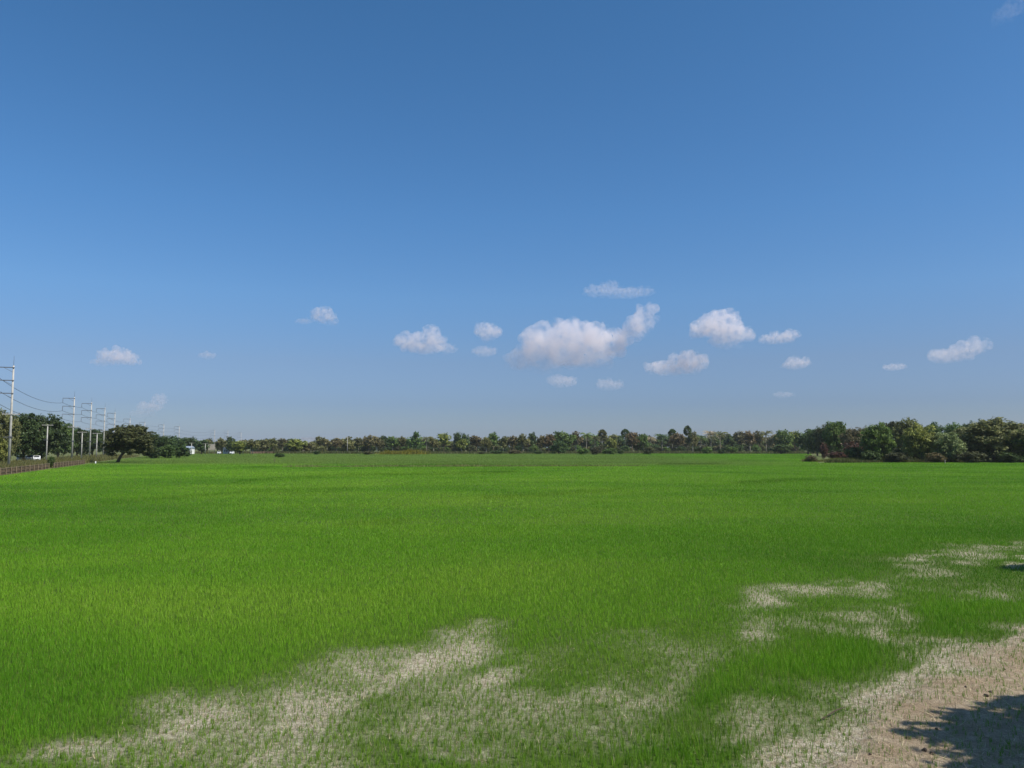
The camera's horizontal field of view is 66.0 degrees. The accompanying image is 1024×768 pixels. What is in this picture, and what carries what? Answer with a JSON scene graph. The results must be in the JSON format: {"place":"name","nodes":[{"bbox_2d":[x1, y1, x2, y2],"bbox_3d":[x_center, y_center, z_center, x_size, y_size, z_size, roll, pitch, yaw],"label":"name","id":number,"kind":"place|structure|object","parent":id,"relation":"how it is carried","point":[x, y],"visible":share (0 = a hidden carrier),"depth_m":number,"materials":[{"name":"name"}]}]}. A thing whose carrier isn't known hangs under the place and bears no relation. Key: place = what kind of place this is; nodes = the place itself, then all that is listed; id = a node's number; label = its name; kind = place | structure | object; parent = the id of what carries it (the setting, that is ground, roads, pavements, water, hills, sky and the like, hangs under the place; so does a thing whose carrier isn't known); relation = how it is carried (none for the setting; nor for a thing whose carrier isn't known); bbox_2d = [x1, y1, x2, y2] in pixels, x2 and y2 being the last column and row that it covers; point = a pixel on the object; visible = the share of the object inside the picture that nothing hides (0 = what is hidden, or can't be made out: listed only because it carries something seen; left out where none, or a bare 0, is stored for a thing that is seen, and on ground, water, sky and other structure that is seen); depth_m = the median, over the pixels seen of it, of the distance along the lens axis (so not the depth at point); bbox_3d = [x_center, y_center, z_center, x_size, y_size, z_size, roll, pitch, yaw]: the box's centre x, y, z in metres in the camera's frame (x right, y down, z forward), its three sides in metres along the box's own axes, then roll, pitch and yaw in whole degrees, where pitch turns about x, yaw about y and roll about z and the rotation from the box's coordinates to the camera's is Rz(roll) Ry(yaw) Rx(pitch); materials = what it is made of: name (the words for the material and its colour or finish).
{"place":"outdoors","nodes":[
{"label":"outdoors","id":0,"kind":"place"},
{"bbox_2d":[282,464,646,466],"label":"bund grass","id":1,"kind":"structure","parent":0,"point":[458,465],"depth_m":163.08,"materials":[{"name":"green plant"}]},
{"bbox_2d":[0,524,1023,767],"bbox_3d":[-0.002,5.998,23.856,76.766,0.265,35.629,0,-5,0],"label":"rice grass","id":2,"kind":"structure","parent":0,"point":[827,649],"depth_m":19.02,"materials":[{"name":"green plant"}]},
{"bbox_2d":[0,448,1023,767],"bbox_3d":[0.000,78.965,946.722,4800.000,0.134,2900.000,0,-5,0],"label":"ground","id":3,"kind":"structure","parent":0,"point":[914,746],"depth_m":14.79,"materials":[{"name":"soil"}]},
{"bbox_2d":[0,437,7,461],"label":"bush","id":4,"kind":"object","parent":3,"relation":"on","point":[3,451],"visible":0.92,"depth_m":176.83,"materials":[{"name":"green plant"}]},
{"bbox_2d":[0,365,19,464],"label":"tall power pole","id":5,"kind":"object","parent":3,"relation":"on","point":[10,431],"visible":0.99,"depth_m":153.82,"materials":[{"name":"concrete"}]},
{"bbox_2d":[0,407,22,462],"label":"roadside tree","id":6,"kind":"object","parent":3,"relation":"on","point":[4,425],"visible":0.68,"depth_m":185.43,"materials":[{"name":"green plant"}]},
{"bbox_2d":[0,463,49,474],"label":"wooden fence","id":7,"kind":"object","parent":3,"relation":"on","point":[11,470],"visible":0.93,"depth_m":128.31,"materials":[{"name":"brown wood"}]},
{"bbox_2d":[12,413,53,460],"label":"roadside tree","id":8,"kind":"object","parent":3,"relation":"on","point":[29,433],"visible":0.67,"depth_m":209.53,"materials":[{"name":"green plant"}]},
{"bbox_2d":[28,413,71,458],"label":"roadside tree","id":9,"kind":"object","parent":3,"relation":"on","point":[56,426],"visible":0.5,"depth_m":216.27,"materials":[{"name":"green plant"}]},
{"bbox_2d":[50,417,77,456],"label":"roadside tree","id":10,"kind":"object","parent":3,"relation":"on","point":[67,430],"visible":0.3,"depth_m":256.10,"materials":[{"name":"green plant"}]},
{"bbox_2d":[62,395,74,457],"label":"tall power pole","id":11,"kind":"object","parent":3,"relation":"on","point":[73,408],"visible":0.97,"depth_m":242.52,"materials":[{"name":"concrete"}]},
{"bbox_2d":[53,460,84,467],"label":"wooden fence","id":12,"kind":"object","parent":3,"relation":"on","point":[65,463],"visible":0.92,"depth_m":167.04,"materials":[{"name":"brown wood"}]},
{"bbox_2d":[0,453,138,467],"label":"verge weeds","id":13,"kind":"object","parent":3,"relation":"on","point":[85,458],"visible":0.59,"depth_m":201.10,"materials":[{"name":"green plant"}]},
{"bbox_2d":[67,427,91,456],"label":"roadside tree","id":14,"kind":"object","parent":3,"relation":"on","point":[78,439],"visible":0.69,"depth_m":308.19,"materials":[{"name":"green plant"}]},
{"bbox_2d":[81,402,91,454],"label":"tall power pole","id":15,"kind":"object","parent":3,"relation":"on","point":[90,419],"visible":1,"depth_m":283.30,"materials":[{"name":"concrete"}]},
{"bbox_2d":[83,429,104,454],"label":"roadside tree","id":16,"kind":"object","parent":3,"relation":"on","point":[94,437],"visible":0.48,"depth_m":331.51,"materials":[{"name":"green plant"}]},
{"bbox_2d":[100,424,157,461],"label":"rain tree","id":17,"kind":"object","parent":3,"relation":"on","point":[133,439],"visible":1,"depth_m":204.14,"materials":[{"name":"green plant"}]},
{"bbox_2d":[142,446,161,458],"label":"bush","id":18,"kind":"object","parent":3,"relation":"on","point":[155,454],"visible":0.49,"depth_m":271.95,"materials":[{"name":"green plant"}]},
{"bbox_2d":[149,433,168,446],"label":"roadside tree","id":19,"kind":"object","parent":3,"relation":"on","point":[159,441],"visible":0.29,"depth_m":288.24,"materials":[{"name":"green plant"}]},
{"bbox_2d":[159,444,174,457],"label":"bush","id":20,"kind":"object","parent":3,"relation":"on","point":[167,450],"visible":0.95,"depth_m":277.47,"materials":[{"name":"green plant"}]},
{"bbox_2d":[169,436,186,447],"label":"round tree","id":21,"kind":"object","parent":3,"relation":"on","point":[180,441],"visible":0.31,"depth_m":424.82,"materials":[{"name":"green plant"}]},
{"bbox_2d":[168,444,190,457],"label":"bush","id":22,"kind":"object","parent":3,"relation":"on","point":[179,450],"visible":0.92,"depth_m":284.68,"materials":[{"name":"green plant"}]},
{"bbox_2d":[181,436,198,448],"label":"round tree","id":23,"kind":"object","parent":3,"relation":"on","point":[188,441],"visible":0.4,"depth_m":440.64,"materials":[{"name":"green plant"}]},
{"bbox_2d":[194,440,209,453],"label":"round tree","id":24,"kind":"object","parent":3,"relation":"on","point":[200,446],"visible":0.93,"depth_m":417.73,"materials":[{"name":"green plant"}]},
{"bbox_2d":[214,437,227,448],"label":"open tree","id":25,"kind":"object","parent":3,"relation":"on","point":[219,443],"visible":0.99,"depth_m":408.50,"materials":[{"name":"green plant"}]},
{"bbox_2d":[225,436,234,452],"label":"round tree","id":26,"kind":"object","parent":3,"relation":"on","point":[229,440],"visible":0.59,"depth_m":436.21,"materials":[{"name":"green plant"}]},
{"bbox_2d":[229,440,250,453],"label":"round tree","id":27,"kind":"object","parent":3,"relation":"on","point":[238,446],"visible":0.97,"depth_m":404.03,"materials":[{"name":"green plant"}]},
{"bbox_2d":[246,439,259,453],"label":"open tree","id":28,"kind":"object","parent":3,"relation":"on","point":[252,444],"visible":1,"depth_m":402.51,"materials":[{"name":"green plant"}]},
{"bbox_2d":[254,439,270,450],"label":"round tree","id":29,"kind":"object","parent":3,"relation":"on","point":[264,445],"visible":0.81,"depth_m":472.67,"materials":[{"name":"green plant"}]},
{"bbox_2d":[267,437,278,447],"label":"open tree","id":30,"kind":"object","parent":3,"relation":"on","point":[273,442],"visible":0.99,"depth_m":478.77,"materials":[{"name":"green plant"}]},
{"bbox_2d":[277,438,287,450],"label":"open tree","id":31,"kind":"object","parent":3,"relation":"on","point":[281,442],"visible":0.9,"depth_m":531.73,"materials":[{"name":"green plant"}]},
{"bbox_2d":[283,438,309,451],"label":"round tree","id":32,"kind":"object","parent":3,"relation":"on","point":[296,445],"visible":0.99,"depth_m":466.01,"materials":[{"name":"green plant"}]},
{"bbox_2d":[329,438,342,450],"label":"open tree","id":33,"kind":"object","parent":3,"relation":"on","point":[337,442],"visible":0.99,"depth_m":494.06,"materials":[{"name":"green plant"}]},
{"bbox_2d":[340,436,355,450],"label":"round tree","id":34,"kind":"object","parent":3,"relation":"on","point":[350,444],"visible":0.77,"depth_m":510.87,"materials":[{"name":"green plant"}]},
{"bbox_2d":[359,435,375,450],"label":"open tree","id":35,"kind":"object","parent":3,"relation":"on","point":[366,440],"visible":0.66,"depth_m":509.51,"materials":[{"name":"green plant"}]},
{"bbox_2d":[368,436,384,451],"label":"open tree","id":36,"kind":"object","parent":3,"relation":"on","point":[378,441],"visible":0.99,"depth_m":483.47,"materials":[{"name":"green plant"}]},
{"bbox_2d":[387,436,399,449],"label":"open tree","id":37,"kind":"object","parent":3,"relation":"on","point":[393,441],"visible":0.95,"depth_m":525.46,"materials":[{"name":"green plant"}]},
{"bbox_2d":[376,448,437,453],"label":"mustard weeds","id":38,"kind":"object","parent":3,"relation":"on","point":[412,451],"visible":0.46,"depth_m":412.03,"materials":[{"name":"green plant"}]},
{"bbox_2d":[405,431,425,449],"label":"pointed tree","id":39,"kind":"object","parent":3,"relation":"on","point":[415,442],"visible":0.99,"depth_m":521.78,"materials":[{"name":"green plant"}]},
{"bbox_2d":[428,437,441,450],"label":"open tree","id":40,"kind":"object","parent":3,"relation":"on","point":[433,442],"visible":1,"depth_m":471.29,"materials":[{"name":"green plant"}]},
{"bbox_2d":[437,432,451,450],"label":"open tree","id":41,"kind":"object","parent":3,"relation":"on","point":[443,438],"visible":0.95,"depth_m":494.90,"materials":[{"name":"green plant"}]},
{"bbox_2d":[453,432,461,447],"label":"round tree","id":42,"kind":"object","parent":3,"relation":"on","point":[457,436],"visible":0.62,"depth_m":520.76,"materials":[{"name":"green plant"}]},
{"bbox_2d":[456,439,467,450],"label":"open tree","id":43,"kind":"object","parent":3,"relation":"on","point":[462,443],"visible":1,"depth_m":470.68,"materials":[{"name":"green plant"}]},
{"bbox_2d":[469,435,484,451],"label":"open tree","id":44,"kind":"object","parent":3,"relation":"on","point":[475,440],"visible":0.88,"depth_m":543.02,"materials":[{"name":"green plant"}]},
{"bbox_2d":[480,436,492,451],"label":"open tree","id":45,"kind":"object","parent":3,"relation":"on","point":[488,443],"visible":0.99,"depth_m":462.44,"materials":[{"name":"green plant"}]},
{"bbox_2d":[488,432,499,451],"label":"open tree","id":46,"kind":"object","parent":3,"relation":"on","point":[493,437],"visible":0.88,"depth_m":526.93,"materials":[{"name":"green plant"}]},
{"bbox_2d":[498,436,507,450],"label":"open tree","id":47,"kind":"object","parent":3,"relation":"on","point":[503,440],"visible":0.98,"depth_m":485.30,"materials":[{"name":"green plant"}]},
{"bbox_2d":[506,435,517,447],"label":"open tree","id":48,"kind":"object","parent":3,"relation":"on","point":[512,441],"visible":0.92,"depth_m":476.57,"materials":[{"name":"green plant"}]},
{"bbox_2d":[194,450,829,453],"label":"edge weeds","id":49,"kind":"object","parent":3,"relation":"on","point":[530,452],"visible":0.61,"depth_m":452.89,"materials":[{"name":"green plant"}]},
{"bbox_2d":[517,433,529,446],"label":"open tree","id":50,"kind":"object","parent":3,"relation":"on","point":[522,440],"visible":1,"depth_m":459.48,"materials":[{"name":"green plant"}]},
{"bbox_2d":[528,431,536,445],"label":"open tree","id":51,"kind":"object","parent":3,"relation":"on","point":[532,436],"visible":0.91,"depth_m":534.22,"materials":[{"name":"green plant"}]},
{"bbox_2d":[535,435,545,448],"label":"open tree","id":52,"kind":"object","parent":3,"relation":"on","point":[540,441],"visible":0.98,"depth_m":458.68,"materials":[{"name":"green plant"}]},
{"bbox_2d":[543,434,554,451],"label":"open tree","id":53,"kind":"object","parent":3,"relation":"on","point":[549,438],"visible":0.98,"depth_m":459.47,"materials":[{"name":"green plant"}]},
{"bbox_2d":[550,439,568,453],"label":"bush","id":54,"kind":"object","parent":3,"relation":"on","point":[558,446],"visible":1,"depth_m":412.85,"materials":[{"name":"green plant"}]},
{"bbox_2d":[551,431,576,449],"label":"round tree","id":55,"kind":"object","parent":3,"relation":"on","point":[566,438],"visible":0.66,"depth_m":470.63,"materials":[{"name":"green plant"}]},
{"bbox_2d":[570,431,583,446],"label":"open tree","id":56,"kind":"object","parent":3,"relation":"on","point":[576,442],"visible":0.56,"depth_m":520.90,"materials":[{"name":"green plant"}]},
{"bbox_2d":[590,447,601,454],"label":"bush","id":57,"kind":"object","parent":3,"relation":"on","point":[596,450],"visible":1,"depth_m":392.35,"materials":[{"name":"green plant"}]},
{"bbox_2d":[602,448,618,453],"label":"bush","id":58,"kind":"object","parent":3,"relation":"on","point":[610,451],"visible":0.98,"depth_m":404.34,"materials":[{"name":"green plant"}]},
{"bbox_2d":[603,438,618,449],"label":"round tree","id":59,"kind":"object","parent":3,"relation":"on","point":[611,443],"visible":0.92,"depth_m":492.92,"materials":[{"name":"green plant"}]},
{"bbox_2d":[625,432,639,450],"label":"open tree","id":60,"kind":"object","parent":3,"relation":"on","point":[631,437],"visible":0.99,"depth_m":489.01,"materials":[{"name":"green plant"}]},
{"bbox_2d":[624,434,652,451],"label":"round tree","id":61,"kind":"object","parent":3,"relation":"on","point":[637,447],"visible":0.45,"depth_m":499.47,"materials":[{"name":"green plant"}]},
{"bbox_2d":[638,433,648,449],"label":"open tree","id":62,"kind":"object","parent":3,"relation":"on","point":[643,438],"visible":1,"depth_m":493.60,"materials":[{"name":"green plant"}]},
{"bbox_2d":[640,447,655,453],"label":"bush","id":63,"kind":"object","parent":3,"relation":"on","point":[648,450],"visible":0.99,"depth_m":404.75,"materials":[{"name":"green plant"}]},
{"bbox_2d":[656,434,667,447],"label":"backdrop tree","id":64,"kind":"object","parent":3,"relation":"on","point":[663,441],"visible":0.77,"depth_m":656.43,"materials":[{"name":"green plant"}]},
{"bbox_2d":[668,432,685,447],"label":"open tree","id":65,"kind":"object","parent":3,"relation":"on","point":[676,439],"visible":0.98,"depth_m":529.57,"materials":[{"name":"green plant"}]},
{"bbox_2d":[684,431,699,450],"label":"open tree","id":66,"kind":"object","parent":3,"relation":"on","point":[690,438],"visible":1,"depth_m":488.04,"materials":[{"name":"green plant"}]},
{"bbox_2d":[704,436,716,447],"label":"backdrop tree","id":67,"kind":"object","parent":3,"relation":"on","point":[711,441],"visible":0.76,"depth_m":656.53,"materials":[{"name":"green plant"}]},
{"bbox_2d":[722,434,736,446],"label":"round tree","id":68,"kind":"object","parent":3,"relation":"on","point":[728,439],"visible":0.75,"depth_m":539.13,"materials":[{"name":"green plant"}]},
{"bbox_2d":[733,430,744,444],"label":"open tree","id":69,"kind":"object","parent":3,"relation":"on","point":[739,438],"visible":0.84,"depth_m":540.55,"materials":[{"name":"green plant"}]},
{"bbox_2d":[743,430,755,445],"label":"open tree","id":70,"kind":"object","parent":3,"relation":"on","point":[749,439],"visible":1,"depth_m":519.87,"materials":[{"name":"green plant"}]},
{"bbox_2d":[753,430,765,447],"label":"open tree","id":71,"kind":"object","parent":3,"relation":"on","point":[759,438],"visible":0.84,"depth_m":541.88,"materials":[{"name":"green plant"}]},
{"bbox_2d":[765,434,776,446],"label":"open tree","id":72,"kind":"object","parent":3,"relation":"on","point":[770,440],"visible":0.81,"depth_m":478.77,"materials":[{"name":"green plant"}]},
{"bbox_2d":[772,444,791,453],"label":"bush","id":73,"kind":"object","parent":3,"relation":"on","point":[781,448],"visible":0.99,"depth_m":421.11,"materials":[{"name":"green plant"}]},
{"bbox_2d":[773,429,793,446],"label":"round tree","id":74,"kind":"object","parent":3,"relation":"on","point":[785,438],"visible":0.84,"depth_m":470.80,"materials":[{"name":"green plant"}]},
{"bbox_2d":[793,428,813,453],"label":"broad tree","id":75,"kind":"object","parent":3,"relation":"on","point":[800,438],"visible":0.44,"depth_m":409.66,"materials":[{"name":"green plant"}]},
{"bbox_2d":[804,426,819,455],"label":"broad tree","id":76,"kind":"object","parent":3,"relation":"on","point":[811,446],"visible":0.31,"depth_m":353.94,"materials":[{"name":"green plant"}]},
{"bbox_2d":[819,443,827,458],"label":"bush","id":77,"kind":"object","parent":3,"relation":"on","point":[823,448],"visible":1,"depth_m":266.57,"materials":[{"name":"brown plant"}]},
{"bbox_2d":[812,424,836,453],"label":"broad tree","id":78,"kind":"object","parent":3,"relation":"on","point":[819,440],"visible":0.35,"depth_m":335.35,"materials":[{"name":"green plant"}]},
{"bbox_2d":[821,421,848,451],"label":"broad tree","id":79,"kind":"object","parent":3,"relation":"on","point":[833,430],"visible":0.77,"depth_m":309.80,"materials":[{"name":"green plant"}]},
{"bbox_2d":[827,451,846,458],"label":"bush","id":80,"kind":"object","parent":3,"relation":"on","point":[837,454],"visible":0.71,"depth_m":233.62,"materials":[{"name":"brown plant"}]},
{"bbox_2d":[837,426,863,451],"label":"broad tree","id":81,"kind":"object","parent":3,"relation":"on","point":[853,436],"visible":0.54,"depth_m":286.95,"materials":[{"name":"green plant"}]},
{"bbox_2d":[840,441,861,451],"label":"bush","id":82,"kind":"object","parent":3,"relation":"on","point":[853,444],"visible":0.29,"depth_m":249.24,"materials":[{"name":"brown plant"}]},
{"bbox_2d":[844,447,863,458],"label":"understorey bush","id":83,"kind":"object","parent":3,"relation":"on","point":[852,452],"visible":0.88,"depth_m":215.81,"materials":[{"name":"green plant"}]},
{"bbox_2d":[800,456,919,461],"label":"point weeds","id":84,"kind":"object","parent":3,"relation":"on","point":[831,458],"visible":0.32,"depth_m":214.24,"materials":[{"name":"green plant"}]},
{"bbox_2d":[861,450,881,459],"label":"bush","id":85,"kind":"object","parent":3,"relation":"on","point":[869,455],"visible":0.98,"depth_m":206.33,"materials":[{"name":"green plant"}]},
{"bbox_2d":[857,422,896,456],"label":"broad tree","id":86,"kind":"object","parent":3,"relation":"on","point":[880,440],"visible":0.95,"depth_m":212.74,"materials":[{"name":"green plant"}]},
{"bbox_2d":[883,421,896,450],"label":"broad tree","id":87,"kind":"object","parent":3,"relation":"on","point":[891,424],"visible":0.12,"depth_m":266.03,"materials":[{"name":"green plant"}]},
{"bbox_2d":[884,452,912,462],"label":"bush","id":88,"kind":"object","parent":3,"relation":"on","point":[893,457],"visible":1,"depth_m":203.81,"materials":[{"name":"green plant"}]},
{"bbox_2d":[890,416,922,449],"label":"broad tree","id":89,"kind":"object","parent":3,"relation":"on","point":[899,430],"visible":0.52,"depth_m":259.23,"materials":[{"name":"green plant"}]},
{"bbox_2d":[896,422,938,458],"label":"broad tree","id":90,"kind":"object","parent":3,"relation":"on","point":[919,438],"visible":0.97,"depth_m":209.56,"materials":[{"name":"green plant"}]},
{"bbox_2d":[824,458,1023,462],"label":"clump weeds","id":91,"kind":"object","parent":3,"relation":"on","point":[846,460],"visible":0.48,"depth_m":204.25,"materials":[{"name":"green plant"}]},
{"bbox_2d":[926,421,945,436],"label":"broad tree","id":92,"kind":"object","parent":3,"relation":"on","point":[939,429],"visible":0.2,"depth_m":267.97,"materials":[{"name":"green plant"}]},
{"bbox_2d":[925,452,947,462],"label":"bush","id":93,"kind":"object","parent":3,"relation":"on","point":[938,457],"visible":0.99,"depth_m":201.80,"materials":[{"name":"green plant"}]},
{"bbox_2d":[931,432,967,459],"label":"broad tree","id":94,"kind":"object","parent":3,"relation":"on","point":[949,446],"visible":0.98,"depth_m":205.92,"materials":[{"name":"green plant"}]},
{"bbox_2d":[943,421,961,437],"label":"broad tree","id":95,"kind":"object","parent":3,"relation":"on","point":[950,428],"visible":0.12,"depth_m":278.23,"materials":[{"name":"green plant"}]},
{"bbox_2d":[955,451,987,462],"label":"bush","id":96,"kind":"object","parent":3,"relation":"on","point":[972,456],"visible":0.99,"depth_m":201.44,"materials":[{"name":"green plant"}]},
{"bbox_2d":[952,416,1023,459],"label":"broad tree","id":97,"kind":"object","parent":3,"relation":"on","point":[991,436],"visible":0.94,"depth_m":207.01,"materials":[{"name":"green plant"}]},
{"bbox_2d":[995,452,1023,462],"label":"bush","id":98,"kind":"object","parent":3,"relation":"on","point":[1009,457],"visible":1,"depth_m":199.57,"materials":[{"name":"green plant"}]},
{"bbox_2d":[1005,429,1023,458],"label":"broad tree","id":99,"kind":"object","parent":3,"relation":"on","point":[1018,441],"visible":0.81,"depth_m":204.31,"materials":[{"name":"green plant"}]},
{"bbox_2d":[0,453,1023,525],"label":"rice grass","id":100,"kind":"structure","parent":0,"point":[387,470],"depth_m":75.38,"materials":[{"name":"green plant"}]},
{"bbox_2d":[0,0,1023,447],"label":"sky","id":101,"kind":"structure","parent":0,"point":[243,219],"materials":[{"name":"blue"}]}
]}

